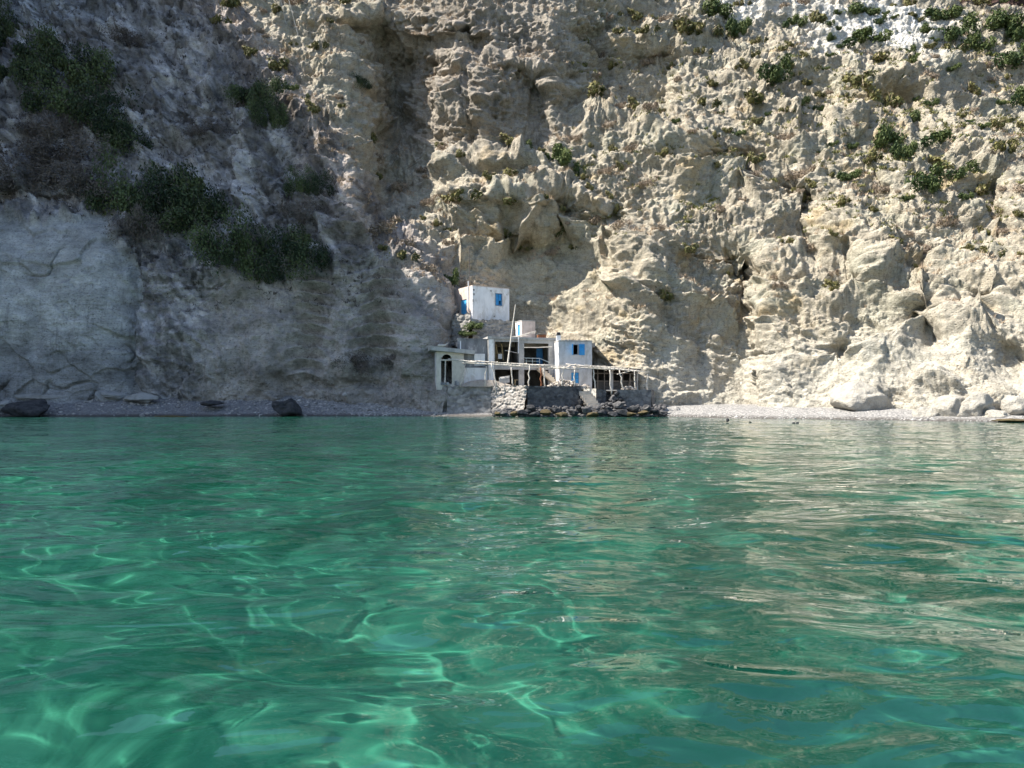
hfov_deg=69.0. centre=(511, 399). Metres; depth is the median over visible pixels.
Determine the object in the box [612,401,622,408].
shore rock
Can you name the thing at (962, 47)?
olive shrub
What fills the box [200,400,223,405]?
boulder
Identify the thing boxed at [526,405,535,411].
shore rock
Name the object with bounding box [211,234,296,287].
evergreen shrub
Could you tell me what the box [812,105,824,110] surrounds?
green shrub
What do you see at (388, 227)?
dry shrub
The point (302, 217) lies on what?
brown scrub
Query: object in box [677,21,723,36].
olive shrub
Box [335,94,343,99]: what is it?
dry shrub
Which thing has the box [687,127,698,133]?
dry shrub
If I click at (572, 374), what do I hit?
door
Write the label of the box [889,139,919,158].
green shrub
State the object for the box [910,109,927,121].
green shrub
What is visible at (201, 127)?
brown scrub
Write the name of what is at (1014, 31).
green shrub
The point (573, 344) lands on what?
window
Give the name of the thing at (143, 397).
boulder
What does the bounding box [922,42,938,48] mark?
olive shrub
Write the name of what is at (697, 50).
olive shrub
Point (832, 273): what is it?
dry shrub
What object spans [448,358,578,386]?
pergola
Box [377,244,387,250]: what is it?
olive shrub
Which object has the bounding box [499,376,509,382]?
broken slab
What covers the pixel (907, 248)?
dry shrub
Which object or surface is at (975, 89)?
olive shrub
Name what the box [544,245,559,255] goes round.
dry shrub
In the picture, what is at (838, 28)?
green shrub
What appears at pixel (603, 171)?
dry shrub
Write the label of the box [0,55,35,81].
evergreen shrub
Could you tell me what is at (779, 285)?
dry shrub
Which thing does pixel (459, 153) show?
olive shrub
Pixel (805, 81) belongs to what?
olive shrub
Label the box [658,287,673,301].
olive shrub
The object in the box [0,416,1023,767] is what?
water
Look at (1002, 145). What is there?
olive shrub
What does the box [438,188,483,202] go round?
olive shrub
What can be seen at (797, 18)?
green shrub
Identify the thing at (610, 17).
dry shrub
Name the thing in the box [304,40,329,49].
olive shrub
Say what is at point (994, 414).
boulder
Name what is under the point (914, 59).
green shrub
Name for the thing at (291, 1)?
dry shrub
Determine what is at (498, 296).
window
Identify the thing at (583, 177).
olive shrub
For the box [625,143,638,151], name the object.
dry shrub
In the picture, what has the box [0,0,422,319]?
dead undergrowth
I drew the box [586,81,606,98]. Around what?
olive shrub
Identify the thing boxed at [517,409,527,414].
shore rock
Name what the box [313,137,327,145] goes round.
dry shrub
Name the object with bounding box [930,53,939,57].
dry shrub
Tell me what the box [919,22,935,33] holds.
green shrub
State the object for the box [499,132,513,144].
olive shrub
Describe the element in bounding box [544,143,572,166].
green shrub
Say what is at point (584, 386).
rubble heap
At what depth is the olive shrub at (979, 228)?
83.84 m
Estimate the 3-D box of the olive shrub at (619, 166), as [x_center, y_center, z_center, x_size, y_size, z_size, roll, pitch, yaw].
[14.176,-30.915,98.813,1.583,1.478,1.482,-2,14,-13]
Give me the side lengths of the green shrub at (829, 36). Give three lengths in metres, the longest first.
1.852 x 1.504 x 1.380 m
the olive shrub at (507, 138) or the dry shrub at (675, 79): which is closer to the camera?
the olive shrub at (507, 138)
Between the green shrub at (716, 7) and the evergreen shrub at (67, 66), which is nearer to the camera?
the evergreen shrub at (67, 66)
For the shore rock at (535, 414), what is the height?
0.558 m
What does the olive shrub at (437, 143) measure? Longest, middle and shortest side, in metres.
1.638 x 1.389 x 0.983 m
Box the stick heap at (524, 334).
[513,331,535,336]
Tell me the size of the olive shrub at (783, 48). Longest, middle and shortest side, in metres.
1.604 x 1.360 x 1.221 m
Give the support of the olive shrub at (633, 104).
on the cliff
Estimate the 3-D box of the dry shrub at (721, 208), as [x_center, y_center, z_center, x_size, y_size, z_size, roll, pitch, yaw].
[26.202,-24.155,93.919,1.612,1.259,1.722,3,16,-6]
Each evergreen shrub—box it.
[0,0,25,49]
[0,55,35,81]
[2,8,120,95]
[11,27,77,66]
[16,57,145,128]
[81,100,153,160]
[81,149,210,217]
[116,197,218,236]
[139,158,231,237]
[183,194,276,273]
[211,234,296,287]
[223,74,288,110]
[245,76,289,130]
[265,221,330,284]
[282,162,334,197]
[347,72,374,89]
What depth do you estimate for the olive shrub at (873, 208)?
87.33 m
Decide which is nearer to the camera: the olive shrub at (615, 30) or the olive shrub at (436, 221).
the olive shrub at (436, 221)
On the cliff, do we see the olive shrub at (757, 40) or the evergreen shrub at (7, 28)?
the olive shrub at (757, 40)
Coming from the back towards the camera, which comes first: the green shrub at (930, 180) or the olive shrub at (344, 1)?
the olive shrub at (344, 1)
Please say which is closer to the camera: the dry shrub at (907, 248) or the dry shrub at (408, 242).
the dry shrub at (907, 248)
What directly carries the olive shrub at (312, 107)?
on the cliff
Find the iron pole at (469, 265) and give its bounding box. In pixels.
[469,246,469,285]
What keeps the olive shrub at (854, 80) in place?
on the cliff
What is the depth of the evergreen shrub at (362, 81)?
106.84 m
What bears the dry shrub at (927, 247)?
on the cliff
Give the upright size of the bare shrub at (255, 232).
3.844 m
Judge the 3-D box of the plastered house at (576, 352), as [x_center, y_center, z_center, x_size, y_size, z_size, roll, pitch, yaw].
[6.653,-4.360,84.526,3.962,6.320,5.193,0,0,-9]
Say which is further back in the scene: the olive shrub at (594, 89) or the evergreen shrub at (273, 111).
the olive shrub at (594, 89)
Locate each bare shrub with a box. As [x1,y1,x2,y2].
[222,97,239,112]
[241,222,269,248]
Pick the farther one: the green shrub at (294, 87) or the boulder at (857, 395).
the green shrub at (294, 87)
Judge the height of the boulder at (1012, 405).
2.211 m
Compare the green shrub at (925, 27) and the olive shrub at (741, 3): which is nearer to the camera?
the green shrub at (925, 27)
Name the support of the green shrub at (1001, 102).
on the cliff
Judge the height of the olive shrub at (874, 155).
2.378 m
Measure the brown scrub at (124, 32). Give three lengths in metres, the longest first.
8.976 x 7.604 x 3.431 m
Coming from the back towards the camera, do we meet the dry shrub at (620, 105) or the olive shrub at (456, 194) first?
the dry shrub at (620, 105)
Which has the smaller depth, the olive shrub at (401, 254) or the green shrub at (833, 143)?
the olive shrub at (401, 254)
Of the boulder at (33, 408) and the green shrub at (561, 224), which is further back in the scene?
the green shrub at (561, 224)
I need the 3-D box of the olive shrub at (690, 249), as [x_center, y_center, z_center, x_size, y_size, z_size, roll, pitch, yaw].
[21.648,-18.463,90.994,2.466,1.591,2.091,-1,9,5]
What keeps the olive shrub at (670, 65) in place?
on the cliff
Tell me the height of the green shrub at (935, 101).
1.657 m
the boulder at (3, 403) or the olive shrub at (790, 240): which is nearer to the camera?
the boulder at (3, 403)
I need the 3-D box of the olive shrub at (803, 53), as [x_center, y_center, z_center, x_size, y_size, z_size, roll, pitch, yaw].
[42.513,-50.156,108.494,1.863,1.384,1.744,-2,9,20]
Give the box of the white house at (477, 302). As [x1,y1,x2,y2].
[455,281,508,320]
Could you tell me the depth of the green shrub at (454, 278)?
93.64 m
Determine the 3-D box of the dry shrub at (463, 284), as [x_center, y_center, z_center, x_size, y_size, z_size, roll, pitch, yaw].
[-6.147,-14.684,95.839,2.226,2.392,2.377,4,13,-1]
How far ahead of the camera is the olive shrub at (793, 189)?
94.68 m
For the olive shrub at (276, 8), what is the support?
on the cliff
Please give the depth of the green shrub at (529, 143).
102.05 m
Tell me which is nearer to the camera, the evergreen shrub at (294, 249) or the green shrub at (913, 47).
the evergreen shrub at (294, 249)
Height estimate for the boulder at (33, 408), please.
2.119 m
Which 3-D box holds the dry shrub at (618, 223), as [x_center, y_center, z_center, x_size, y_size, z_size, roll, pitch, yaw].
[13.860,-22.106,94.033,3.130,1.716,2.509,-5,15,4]
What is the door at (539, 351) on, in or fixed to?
in the concrete house at (486, 349)
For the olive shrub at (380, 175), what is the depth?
104.42 m
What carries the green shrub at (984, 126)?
on the cliff
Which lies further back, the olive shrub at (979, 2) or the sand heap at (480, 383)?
the olive shrub at (979, 2)
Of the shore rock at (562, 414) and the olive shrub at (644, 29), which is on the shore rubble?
the shore rock at (562, 414)
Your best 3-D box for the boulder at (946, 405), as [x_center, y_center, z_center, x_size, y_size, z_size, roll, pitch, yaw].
[37.956,0.861,64.884,2.529,2.625,2.574,0,0,-33]
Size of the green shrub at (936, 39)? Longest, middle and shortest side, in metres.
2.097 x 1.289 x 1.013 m
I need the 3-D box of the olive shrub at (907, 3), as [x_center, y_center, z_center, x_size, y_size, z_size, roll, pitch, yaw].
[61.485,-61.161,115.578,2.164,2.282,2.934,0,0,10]
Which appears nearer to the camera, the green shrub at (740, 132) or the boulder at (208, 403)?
the boulder at (208, 403)
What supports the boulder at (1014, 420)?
on the beach
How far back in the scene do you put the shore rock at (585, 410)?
76.95 m
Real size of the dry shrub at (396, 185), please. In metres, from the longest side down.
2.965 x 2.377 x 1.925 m
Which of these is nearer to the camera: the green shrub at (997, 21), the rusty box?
the rusty box
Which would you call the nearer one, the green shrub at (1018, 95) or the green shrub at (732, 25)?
the green shrub at (1018, 95)
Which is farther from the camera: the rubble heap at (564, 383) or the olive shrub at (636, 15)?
the olive shrub at (636, 15)
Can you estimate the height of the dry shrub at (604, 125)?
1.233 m
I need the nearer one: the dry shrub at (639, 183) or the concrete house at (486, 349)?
the concrete house at (486, 349)
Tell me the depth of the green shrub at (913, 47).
107.75 m
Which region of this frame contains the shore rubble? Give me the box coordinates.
[492,399,667,416]
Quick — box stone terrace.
[425,385,654,413]
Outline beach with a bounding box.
[0,396,1023,422]
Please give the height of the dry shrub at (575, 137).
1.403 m
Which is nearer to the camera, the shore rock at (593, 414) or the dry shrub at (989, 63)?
the shore rock at (593, 414)
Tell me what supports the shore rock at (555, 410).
on the shore rubble
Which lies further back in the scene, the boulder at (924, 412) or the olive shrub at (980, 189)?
the olive shrub at (980, 189)
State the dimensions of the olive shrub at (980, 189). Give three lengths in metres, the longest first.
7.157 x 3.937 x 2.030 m
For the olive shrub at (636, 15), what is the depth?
112.90 m
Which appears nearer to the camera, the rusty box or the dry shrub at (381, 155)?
the rusty box
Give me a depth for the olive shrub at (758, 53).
106.61 m
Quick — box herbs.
[567,0,1023,245]
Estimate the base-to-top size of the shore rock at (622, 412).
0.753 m
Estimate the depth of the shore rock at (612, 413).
76.42 m
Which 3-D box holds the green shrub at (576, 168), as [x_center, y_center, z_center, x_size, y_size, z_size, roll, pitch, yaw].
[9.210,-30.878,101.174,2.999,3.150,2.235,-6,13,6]
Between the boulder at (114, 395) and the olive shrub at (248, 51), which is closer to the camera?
the boulder at (114, 395)
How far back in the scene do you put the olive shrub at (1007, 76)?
103.88 m
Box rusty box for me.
[537,334,545,337]
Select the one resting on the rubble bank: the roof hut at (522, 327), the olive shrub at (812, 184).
the roof hut at (522, 327)
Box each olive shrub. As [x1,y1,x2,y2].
[209,13,232,24]
[219,0,242,8]
[241,45,257,56]
[265,56,289,71]
[271,3,282,13]
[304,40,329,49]
[304,98,320,113]
[326,17,333,22]
[337,102,345,107]
[339,0,350,4]
[371,132,377,142]
[375,172,383,179]
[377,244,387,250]
[386,249,420,260]
[431,218,442,225]
[435,141,443,146]
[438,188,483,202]
[455,148,465,158]
[481,170,497,180]
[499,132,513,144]
[499,196,516,206]
[502,167,518,176]
[503,228,512,238]
[559,204,566,210]
[578,173,588,179]
[585,182,593,190]
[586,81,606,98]
[605,191,614,198]
[608,61,617,69]
[608,144,618,151]
[611,26,625,33]
[613,203,623,213]
[616,161,624,169]
[625,95,639,111]
[626,7,644,20]
[634,23,660,33]
[654,147,674,156]
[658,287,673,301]
[666,61,675,69]
[672,12,697,36]
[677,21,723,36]
[680,242,698,253]
[693,46,713,54]
[693,97,721,108]
[706,78,719,87]
[711,131,720,138]
[714,160,722,167]
[721,127,732,132]
[726,146,738,151]
[733,0,751,5]
[734,57,749,69]
[743,87,765,104]
[746,151,766,163]
[750,36,768,43]
[750,115,764,124]
[751,49,760,57]
[778,44,788,50]
[778,106,795,112]
[784,237,793,243]
[790,186,805,191]
[799,50,809,56]
[801,78,813,85]
[802,193,811,202]
[803,177,817,188]
[808,9,827,23]
[814,90,825,97]
[821,278,839,290]
[828,230,838,236]
[837,194,851,205]
[838,92,855,96]
[840,69,876,88]
[857,78,882,99]
[861,145,883,165]
[868,205,878,211]
[871,51,915,62]
[883,90,905,107]
[889,234,903,243]
[902,0,917,6]
[908,11,917,16]
[916,16,925,21]
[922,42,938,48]
[927,154,953,169]
[936,41,970,53]
[956,111,968,118]
[959,243,1006,257]
[963,243,974,250]
[964,81,981,95]
[972,0,991,4]
[973,183,989,195]
[974,224,990,235]
[991,117,1005,128]
[991,138,1023,153]
[999,116,1014,122]
[1004,73,1012,79]
[1012,209,1023,216]
[1016,120,1023,129]
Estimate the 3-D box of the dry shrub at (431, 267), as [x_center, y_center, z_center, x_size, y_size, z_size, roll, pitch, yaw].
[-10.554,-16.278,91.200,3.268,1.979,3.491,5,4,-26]
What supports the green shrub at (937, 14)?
on the cliff
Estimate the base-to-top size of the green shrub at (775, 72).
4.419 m
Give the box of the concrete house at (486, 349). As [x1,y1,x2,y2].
[456,336,555,385]
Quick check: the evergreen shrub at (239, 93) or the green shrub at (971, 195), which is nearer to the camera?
the green shrub at (971, 195)
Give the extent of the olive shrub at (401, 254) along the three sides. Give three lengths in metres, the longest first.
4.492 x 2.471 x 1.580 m
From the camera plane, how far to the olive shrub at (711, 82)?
105.09 m
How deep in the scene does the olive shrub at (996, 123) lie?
94.61 m
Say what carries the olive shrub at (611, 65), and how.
on the cliff
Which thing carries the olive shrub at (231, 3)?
on the cliff
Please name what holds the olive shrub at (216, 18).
on the cliff
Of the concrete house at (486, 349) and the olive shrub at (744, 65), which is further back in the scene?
the olive shrub at (744, 65)
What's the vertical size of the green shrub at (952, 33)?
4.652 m
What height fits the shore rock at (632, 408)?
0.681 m
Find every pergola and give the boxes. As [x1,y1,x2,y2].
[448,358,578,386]
[566,364,649,394]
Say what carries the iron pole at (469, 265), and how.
on the white house at (477, 302)
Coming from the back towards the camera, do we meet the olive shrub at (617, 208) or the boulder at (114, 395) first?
the olive shrub at (617, 208)
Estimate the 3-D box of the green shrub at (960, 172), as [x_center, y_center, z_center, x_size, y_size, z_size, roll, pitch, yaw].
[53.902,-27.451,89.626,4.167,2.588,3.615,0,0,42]
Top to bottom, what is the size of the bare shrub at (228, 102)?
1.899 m
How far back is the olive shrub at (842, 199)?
88.22 m
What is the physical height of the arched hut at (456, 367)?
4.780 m
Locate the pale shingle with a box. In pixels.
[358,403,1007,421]
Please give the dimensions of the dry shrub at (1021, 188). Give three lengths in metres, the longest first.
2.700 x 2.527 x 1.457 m
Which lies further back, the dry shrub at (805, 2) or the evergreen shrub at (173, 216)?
the dry shrub at (805, 2)
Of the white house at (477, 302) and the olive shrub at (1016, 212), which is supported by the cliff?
the olive shrub at (1016, 212)
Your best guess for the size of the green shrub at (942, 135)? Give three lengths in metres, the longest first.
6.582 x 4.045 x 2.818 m
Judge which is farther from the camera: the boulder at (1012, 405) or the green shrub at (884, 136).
the green shrub at (884, 136)
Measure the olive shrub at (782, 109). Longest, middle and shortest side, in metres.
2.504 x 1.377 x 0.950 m
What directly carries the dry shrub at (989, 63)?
on the cliff
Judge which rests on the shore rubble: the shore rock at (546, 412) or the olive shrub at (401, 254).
the shore rock at (546, 412)
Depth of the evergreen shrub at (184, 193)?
90.52 m
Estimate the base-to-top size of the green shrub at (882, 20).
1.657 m
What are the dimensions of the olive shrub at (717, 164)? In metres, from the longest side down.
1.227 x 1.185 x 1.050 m
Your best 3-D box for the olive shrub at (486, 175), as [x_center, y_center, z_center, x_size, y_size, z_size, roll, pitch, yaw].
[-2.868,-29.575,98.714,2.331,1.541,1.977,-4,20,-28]
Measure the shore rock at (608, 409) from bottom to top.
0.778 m
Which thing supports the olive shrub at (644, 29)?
on the cliff
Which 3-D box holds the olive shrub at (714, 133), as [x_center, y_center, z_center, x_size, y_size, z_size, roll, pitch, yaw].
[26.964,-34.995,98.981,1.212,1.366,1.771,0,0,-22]
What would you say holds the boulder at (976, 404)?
on the beach
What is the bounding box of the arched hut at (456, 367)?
[428,346,474,389]
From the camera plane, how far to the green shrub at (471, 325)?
87.47 m
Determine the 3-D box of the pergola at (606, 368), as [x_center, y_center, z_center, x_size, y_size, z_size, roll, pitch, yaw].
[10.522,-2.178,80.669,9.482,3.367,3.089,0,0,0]
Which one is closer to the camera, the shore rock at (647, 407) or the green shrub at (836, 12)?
the shore rock at (647, 407)
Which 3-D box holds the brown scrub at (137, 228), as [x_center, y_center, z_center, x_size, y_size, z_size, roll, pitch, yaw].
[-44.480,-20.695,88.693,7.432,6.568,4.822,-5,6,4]
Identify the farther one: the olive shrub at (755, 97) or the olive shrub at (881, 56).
the olive shrub at (881, 56)
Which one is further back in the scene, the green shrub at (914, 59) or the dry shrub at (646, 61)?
the dry shrub at (646, 61)
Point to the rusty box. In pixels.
(541, 335)
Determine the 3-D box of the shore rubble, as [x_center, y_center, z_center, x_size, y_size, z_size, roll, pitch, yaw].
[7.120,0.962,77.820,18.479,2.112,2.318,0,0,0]
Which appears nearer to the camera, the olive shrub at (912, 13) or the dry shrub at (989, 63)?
the dry shrub at (989, 63)
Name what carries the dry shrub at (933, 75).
on the cliff
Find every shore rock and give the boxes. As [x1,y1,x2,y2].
[510,411,517,415]
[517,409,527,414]
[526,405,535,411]
[528,412,539,416]
[540,409,550,415]
[550,408,561,413]
[555,412,567,416]
[568,410,578,415]
[581,407,590,413]
[586,412,598,416]
[597,409,607,414]
[605,407,612,411]
[608,412,617,415]
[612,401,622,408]
[616,409,627,415]
[627,406,638,411]
[638,410,648,415]
[643,405,652,410]
[650,409,659,413]
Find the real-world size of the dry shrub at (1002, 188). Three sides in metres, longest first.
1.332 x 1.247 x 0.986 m
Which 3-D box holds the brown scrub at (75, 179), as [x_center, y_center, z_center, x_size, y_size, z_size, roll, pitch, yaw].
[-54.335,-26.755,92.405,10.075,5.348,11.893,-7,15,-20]
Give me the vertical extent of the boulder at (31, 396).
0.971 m
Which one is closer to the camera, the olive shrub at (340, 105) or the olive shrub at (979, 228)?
the olive shrub at (979, 228)
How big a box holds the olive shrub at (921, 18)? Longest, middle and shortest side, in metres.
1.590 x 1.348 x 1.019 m
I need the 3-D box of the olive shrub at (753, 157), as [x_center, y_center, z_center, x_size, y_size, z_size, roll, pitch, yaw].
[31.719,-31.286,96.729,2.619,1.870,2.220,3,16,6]
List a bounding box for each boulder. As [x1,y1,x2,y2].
[0,400,12,409]
[1,399,49,416]
[14,393,93,399]
[100,391,125,399]
[123,392,158,402]
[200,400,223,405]
[271,398,301,415]
[829,380,892,410]
[912,407,938,416]
[930,394,964,416]
[955,392,995,416]
[982,410,1010,417]
[991,418,1023,421]
[1000,395,1023,414]
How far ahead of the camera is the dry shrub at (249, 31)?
106.97 m
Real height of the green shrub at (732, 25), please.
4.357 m
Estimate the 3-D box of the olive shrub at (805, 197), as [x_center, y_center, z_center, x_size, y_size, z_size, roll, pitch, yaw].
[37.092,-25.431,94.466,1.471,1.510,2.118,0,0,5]
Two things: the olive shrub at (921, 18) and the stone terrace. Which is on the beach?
the stone terrace
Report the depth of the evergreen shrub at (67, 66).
97.06 m
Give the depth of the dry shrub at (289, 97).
100.25 m
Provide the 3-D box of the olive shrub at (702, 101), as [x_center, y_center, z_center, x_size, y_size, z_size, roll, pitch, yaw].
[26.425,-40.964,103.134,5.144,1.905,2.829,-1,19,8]
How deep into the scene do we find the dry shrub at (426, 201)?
101.47 m
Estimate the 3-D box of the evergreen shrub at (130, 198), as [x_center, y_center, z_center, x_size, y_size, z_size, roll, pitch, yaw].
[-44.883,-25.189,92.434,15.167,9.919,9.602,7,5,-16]
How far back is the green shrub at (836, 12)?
112.85 m
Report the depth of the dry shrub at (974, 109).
98.71 m
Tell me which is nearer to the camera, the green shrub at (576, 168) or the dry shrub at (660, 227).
the dry shrub at (660, 227)
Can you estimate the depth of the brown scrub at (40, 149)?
91.76 m
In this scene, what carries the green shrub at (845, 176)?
on the cliff
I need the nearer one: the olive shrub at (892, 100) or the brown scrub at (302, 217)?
the brown scrub at (302, 217)
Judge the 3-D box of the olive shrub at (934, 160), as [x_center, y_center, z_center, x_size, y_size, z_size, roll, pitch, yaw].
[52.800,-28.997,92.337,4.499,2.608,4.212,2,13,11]
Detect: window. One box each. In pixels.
[495,293,501,305]
[573,344,578,354]
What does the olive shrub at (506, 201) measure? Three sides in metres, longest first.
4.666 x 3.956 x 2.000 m
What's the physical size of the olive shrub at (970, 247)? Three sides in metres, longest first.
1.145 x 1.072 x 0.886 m
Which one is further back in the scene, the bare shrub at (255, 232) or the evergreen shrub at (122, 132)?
the evergreen shrub at (122, 132)
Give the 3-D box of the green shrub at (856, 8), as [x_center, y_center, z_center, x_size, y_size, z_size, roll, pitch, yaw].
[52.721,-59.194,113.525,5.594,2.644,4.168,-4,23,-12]
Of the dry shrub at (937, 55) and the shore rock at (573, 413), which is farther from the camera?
the dry shrub at (937, 55)
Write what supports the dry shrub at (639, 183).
on the cliff
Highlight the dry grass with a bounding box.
[218,0,1023,338]
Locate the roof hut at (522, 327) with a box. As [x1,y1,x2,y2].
[515,320,535,336]
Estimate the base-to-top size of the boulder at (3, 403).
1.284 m
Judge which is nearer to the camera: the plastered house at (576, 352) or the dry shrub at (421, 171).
the plastered house at (576, 352)
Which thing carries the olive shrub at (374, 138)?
on the cliff
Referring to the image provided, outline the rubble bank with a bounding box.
[450,312,594,348]
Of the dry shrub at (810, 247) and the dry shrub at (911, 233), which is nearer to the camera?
the dry shrub at (911, 233)
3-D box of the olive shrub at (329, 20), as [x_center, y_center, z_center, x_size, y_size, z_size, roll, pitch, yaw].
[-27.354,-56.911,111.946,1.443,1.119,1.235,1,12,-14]
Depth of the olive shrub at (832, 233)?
84.19 m
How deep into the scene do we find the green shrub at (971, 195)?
84.92 m
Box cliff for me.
[0,0,1023,411]
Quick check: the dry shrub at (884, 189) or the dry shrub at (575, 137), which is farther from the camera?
the dry shrub at (575, 137)
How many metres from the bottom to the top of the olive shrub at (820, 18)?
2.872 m
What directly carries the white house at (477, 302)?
on the rubble bank
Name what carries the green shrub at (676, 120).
on the cliff
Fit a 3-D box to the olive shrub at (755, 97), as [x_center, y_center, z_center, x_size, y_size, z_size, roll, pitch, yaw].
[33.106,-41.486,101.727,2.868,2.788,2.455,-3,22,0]
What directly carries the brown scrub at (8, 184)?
on the cliff
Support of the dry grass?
on the cliff
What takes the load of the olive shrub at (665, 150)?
on the cliff
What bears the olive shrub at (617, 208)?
on the cliff
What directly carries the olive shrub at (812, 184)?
on the cliff
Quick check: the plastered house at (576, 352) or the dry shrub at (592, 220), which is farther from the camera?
the dry shrub at (592, 220)
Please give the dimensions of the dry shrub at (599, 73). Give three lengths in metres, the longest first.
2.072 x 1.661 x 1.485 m
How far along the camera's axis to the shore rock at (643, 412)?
76.56 m
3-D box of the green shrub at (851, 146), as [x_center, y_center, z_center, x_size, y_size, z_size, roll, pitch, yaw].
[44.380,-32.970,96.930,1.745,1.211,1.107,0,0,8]
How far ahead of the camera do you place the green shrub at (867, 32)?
107.90 m
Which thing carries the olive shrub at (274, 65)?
on the cliff
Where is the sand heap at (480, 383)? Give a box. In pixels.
[461,379,511,386]
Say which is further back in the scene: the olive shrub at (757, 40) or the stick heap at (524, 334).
the olive shrub at (757, 40)
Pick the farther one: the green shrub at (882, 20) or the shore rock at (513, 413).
the green shrub at (882, 20)
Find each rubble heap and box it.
[547,379,581,386]
[581,384,590,389]
[621,386,634,389]
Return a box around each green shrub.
[285,84,299,90]
[444,267,459,286]
[457,330,477,336]
[463,321,484,330]
[524,139,532,148]
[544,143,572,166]
[556,222,565,236]
[571,160,589,176]
[672,117,680,123]
[701,0,735,19]
[725,14,753,38]
[730,129,745,135]
[756,53,794,85]
[781,14,808,28]
[801,96,810,105]
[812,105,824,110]
[825,19,834,25]
[826,32,836,40]
[828,140,839,145]
[833,9,841,14]
[834,25,842,30]
[836,168,862,181]
[842,26,895,48]
[844,1,878,15]
[846,142,859,149]
[870,122,908,149]
[873,13,887,23]
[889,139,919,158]
[900,162,947,193]
[900,194,914,201]
[901,44,917,51]
[909,52,920,62]
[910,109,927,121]
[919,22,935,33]
[919,129,973,146]
[922,98,939,106]
[923,4,964,20]
[928,36,939,41]
[936,11,981,41]
[942,159,980,178]
[947,62,961,70]
[955,31,998,52]
[957,191,974,201]
[978,122,991,128]
[980,6,1023,31]
[994,41,1023,69]
[995,99,1006,104]
[1004,20,1023,43]
[1010,84,1023,106]
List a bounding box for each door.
[461,299,466,313]
[536,348,542,363]
[571,373,578,383]
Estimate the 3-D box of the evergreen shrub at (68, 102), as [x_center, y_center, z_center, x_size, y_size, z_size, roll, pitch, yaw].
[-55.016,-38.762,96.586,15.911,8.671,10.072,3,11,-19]
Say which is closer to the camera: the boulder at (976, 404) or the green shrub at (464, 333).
the boulder at (976, 404)
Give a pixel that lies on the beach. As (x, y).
(738, 410)
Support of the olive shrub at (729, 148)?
on the cliff
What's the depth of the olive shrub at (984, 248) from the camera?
77.97 m
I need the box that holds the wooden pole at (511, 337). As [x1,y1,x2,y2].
[507,305,515,364]
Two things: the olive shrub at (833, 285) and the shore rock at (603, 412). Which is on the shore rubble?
the shore rock at (603, 412)
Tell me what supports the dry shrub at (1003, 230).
on the cliff
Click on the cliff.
(84, 316)
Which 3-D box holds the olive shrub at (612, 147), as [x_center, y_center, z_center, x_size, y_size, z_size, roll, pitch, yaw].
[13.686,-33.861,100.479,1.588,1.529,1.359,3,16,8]
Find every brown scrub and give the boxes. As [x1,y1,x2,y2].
[0,119,114,172]
[0,154,101,194]
[12,110,89,139]
[20,159,113,201]
[95,23,147,47]
[102,202,165,248]
[173,118,233,142]
[274,194,329,229]
[331,349,371,375]
[370,354,395,368]
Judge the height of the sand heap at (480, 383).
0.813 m
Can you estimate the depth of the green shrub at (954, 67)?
102.21 m
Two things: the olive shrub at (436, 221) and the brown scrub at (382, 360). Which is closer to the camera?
the brown scrub at (382, 360)
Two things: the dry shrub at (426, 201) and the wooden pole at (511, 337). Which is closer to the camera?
the wooden pole at (511, 337)
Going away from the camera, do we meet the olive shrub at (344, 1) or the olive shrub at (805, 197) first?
the olive shrub at (805, 197)
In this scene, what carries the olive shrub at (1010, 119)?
on the cliff
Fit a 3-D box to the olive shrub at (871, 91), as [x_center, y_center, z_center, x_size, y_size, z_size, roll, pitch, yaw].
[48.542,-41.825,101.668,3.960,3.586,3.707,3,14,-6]
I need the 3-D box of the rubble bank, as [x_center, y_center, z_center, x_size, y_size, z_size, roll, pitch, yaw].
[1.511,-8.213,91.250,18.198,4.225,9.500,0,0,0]
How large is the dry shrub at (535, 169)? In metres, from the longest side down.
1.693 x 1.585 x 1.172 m
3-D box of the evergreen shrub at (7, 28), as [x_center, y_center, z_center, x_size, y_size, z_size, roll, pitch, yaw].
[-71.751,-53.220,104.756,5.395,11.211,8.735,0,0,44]
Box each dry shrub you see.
[241,27,256,33]
[285,0,304,3]
[287,93,296,100]
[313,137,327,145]
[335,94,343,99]
[368,213,402,236]
[376,152,383,161]
[389,180,407,191]
[402,237,415,247]
[414,166,426,173]
[419,194,439,205]
[419,259,437,272]
[437,143,447,149]
[441,236,457,244]
[459,278,470,287]
[527,165,537,172]
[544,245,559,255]
[568,133,582,140]
[588,215,610,224]
[592,71,601,79]
[596,165,616,174]
[600,12,613,21]
[602,120,616,127]
[610,218,632,229]
[614,100,625,108]
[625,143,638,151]
[637,176,658,186]
[639,58,654,65]
[641,101,658,109]
[652,224,665,230]
[658,13,673,21]
[673,76,682,81]
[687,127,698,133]
[715,204,724,211]
[749,168,763,176]
[772,282,787,288]
[773,131,796,141]
[778,2,789,8]
[783,163,815,181]
[797,0,809,4]
[806,243,814,250]
[827,268,838,277]
[871,182,889,192]
[901,244,919,253]
[902,229,914,235]
[910,241,931,253]
[922,70,939,78]
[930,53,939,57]
[935,214,960,227]
[969,107,978,111]
[983,59,993,65]
[987,76,996,82]
[993,226,1009,233]
[996,185,1005,190]
[1008,183,1023,193]
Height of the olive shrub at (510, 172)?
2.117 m
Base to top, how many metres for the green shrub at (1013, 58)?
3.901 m
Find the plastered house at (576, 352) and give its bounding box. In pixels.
[554,332,591,388]
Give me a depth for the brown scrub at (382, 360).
85.86 m
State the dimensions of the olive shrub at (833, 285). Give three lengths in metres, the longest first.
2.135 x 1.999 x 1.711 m
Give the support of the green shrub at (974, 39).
on the cliff

